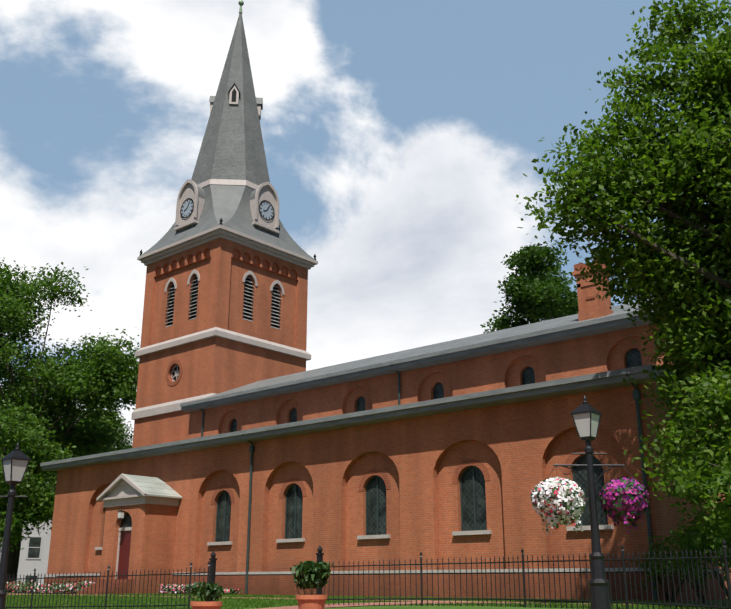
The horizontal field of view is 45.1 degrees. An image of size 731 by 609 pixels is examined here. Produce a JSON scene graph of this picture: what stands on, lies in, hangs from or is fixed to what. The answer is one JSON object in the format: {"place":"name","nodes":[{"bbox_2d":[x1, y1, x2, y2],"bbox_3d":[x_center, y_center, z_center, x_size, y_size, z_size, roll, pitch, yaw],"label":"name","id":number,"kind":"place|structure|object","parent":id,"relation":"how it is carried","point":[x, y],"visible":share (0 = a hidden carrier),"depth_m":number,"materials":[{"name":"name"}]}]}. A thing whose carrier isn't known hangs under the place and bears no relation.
{"place":"outdoors","nodes":[
{"label":"outdoors","id":0,"kind":"place"},
{"bbox_2d":[131,225,317,447],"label":"church tower","id":1,"kind":"structure","parent":0,"point":[224,308],"depth_m":52.48,"materials":[{"name":"orange brick"}]},
{"bbox_2d":[139,0,315,259],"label":"church spire","id":2,"kind":"structure","parent":1,"relation":"on","point":[228,184],"depth_m":56.00,"materials":[{"name":"grey metal"}]},
{"bbox_2d":[8,594,624,608],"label":"brick path","id":3,"kind":"structure","parent":0,"point":[361,604],"depth_m":22.57,"materials":[{"name":"red brick"}]},
{"bbox_2d":[0,0,730,444],"label":"sky","id":4,"kind":"structure","parent":0,"point":[400,137],"materials":[{"name":"blue"}]},
{"bbox_2d":[6,593,729,608],"bbox_3d":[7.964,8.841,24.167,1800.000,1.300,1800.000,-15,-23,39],"label":"ground","id":5,"kind":"structure","parent":0,"point":[407,606],"depth_m":20.75,"materials":[{"name":"green plant"}]},
{"bbox_2d":[0,443,30,608],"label":"lamp post","id":6,"kind":"object","parent":5,"relation":"on","point":[15,463],"visible":1,"depth_m":15.81,"materials":[{"name":"metal"}]},
{"bbox_2d":[0,484,54,591],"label":"white house","id":7,"kind":"structure","parent":5,"relation":"on","point":[33,556],"depth_m":69.02,"materials":[{"name":"paint"}]},
{"bbox_2d":[0,399,78,551],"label":"tree","id":8,"kind":"object","parent":5,"relation":"on","point":[35,505],"visible":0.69,"depth_m":48.43,"materials":[{"name":"green plant"}]},
{"bbox_2d":[5,580,95,593],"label":"flower bed","id":9,"kind":"object","parent":5,"relation":"on","point":[49,586],"visible":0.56,"depth_m":40.89,"materials":[{"name":"plant"}]},
{"bbox_2d":[0,258,139,591],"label":"tree","id":10,"kind":"object","parent":5,"relation":"on","point":[103,371],"visible":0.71,"depth_m":56.24,"materials":[{"name":"green plant"}]},
{"bbox_2d":[34,396,131,484],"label":"tree","id":11,"kind":"object","parent":5,"relation":"on","point":[113,421],"visible":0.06,"depth_m":78.35,"materials":[{"name":"green plant"}]},
{"bbox_2d":[44,403,133,477],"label":"tree","id":12,"kind":"object","parent":5,"relation":"on","point":[126,446],"visible":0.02,"depth_m":103.35,"materials":[{"name":"green plant"}]},
{"bbox_2d":[158,583,241,594],"bbox_3d":[-6.772,11.590,35.815,4.201,0.460,1.159,-15,-23,39],"label":"flower bed","id":13,"kind":"object","parent":5,"relation":"on","point":[232,591],"visible":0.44,"depth_m":36.05,"materials":[{"name":"plant"}]},
{"bbox_2d":[186,582,222,608],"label":"planter","id":14,"kind":"object","parent":5,"relation":"on","point":[203,590],"visible":1,"depth_m":14.60,"materials":[{"name":"ceramic"}]},
{"bbox_2d":[290,561,334,608],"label":"planter","id":15,"kind":"object","parent":5,"relation":"on","point":[310,574],"visible":1,"depth_m":14.45,"materials":[{"name":"ceramic"}]},
{"bbox_2d":[5,593,729,608],"bbox_3d":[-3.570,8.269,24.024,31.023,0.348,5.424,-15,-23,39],"label":"lawn","id":16,"kind":"structure","parent":5,"relation":"on","point":[256,602],"depth_m":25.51,"materials":[{"name":"green plant"}]},
{"bbox_2d":[5,539,730,608],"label":"iron fence","id":17,"kind":"object","parent":5,"relation":"on","point":[212,569],"visible":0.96,"depth_m":20.17,"materials":[{"name":"black metal"}]},
{"bbox_2d":[45,322,730,601],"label":"church walls","id":18,"kind":"structure","parent":5,"relation":"on","point":[456,485],"depth_m":31.99,"materials":[{"name":"orange brick"}]},
{"bbox_2d":[77,473,181,594],"bbox_3d":[-10.438,10.016,38.520,3.600,5.090,2.980,-15,-23,39],"label":"church porch","id":19,"kind":"object","parent":18,"relation":"attached to","point":[140,523],"visible":1,"depth_m":38.23,"materials":[{"name":"orange brick"}]},
{"bbox_2d":[40,299,725,470],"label":"church roofs","id":20,"kind":"structure","parent":18,"relation":"on","point":[569,327],"depth_m":35.31,"materials":[{"name":"grey metal"}]},
{"bbox_2d":[195,259,657,599],"bbox_3d":[0.122,5.419,36.213,25.985,12.370,6.798,-15,-23,39],"label":"chimney and downspouts","id":21,"kind":"object","parent":18,"relation":"attached to","point":[591,305],"visible":0.69,"depth_m":33.88,"materials":[{"name":"orange brick"}]},
{"bbox_2d":[480,235,578,332],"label":"tree","id":22,"kind":"object","parent":5,"relation":"on","point":[535,292],"visible":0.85,"depth_m":57.90,"materials":[{"name":"green plant"}]},
{"bbox_2d":[530,395,648,608],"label":"lamp post","id":23,"kind":"object","parent":5,"relation":"on","point":[556,502],"visible":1,"depth_m":13.97,"materials":[{"name":"metal"}]},
{"bbox_2d":[515,0,730,580],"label":"tree","id":24,"kind":"object","parent":5,"relation":"on","point":[680,173],"visible":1,"depth_m":20.07,"materials":[{"name":"green plant"}]},
{"bbox_2d":[623,552,712,601],"bbox_3d":[8.512,7.576,24.465,2.296,1.434,2.257,-15,-23,39],"label":"shrub","id":25,"kind":"object","parent":5,"relation":"on","point":[655,587],"visible":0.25,"depth_m":24.20,"materials":[{"name":"green plant"}]},
{"bbox_2d":[632,527,730,603],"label":"shrub","id":26,"kind":"object","parent":5,"relation":"on","point":[666,548],"visible":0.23,"depth_m":21.96,"materials":[{"name":"green plant"}]},
{"bbox_2d":[663,501,730,599],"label":"shrub","id":27,"kind":"object","parent":5,"relation":"on","point":[689,541],"visible":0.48,"depth_m":19.80,"materials":[{"name":"green plant"}]}
]}

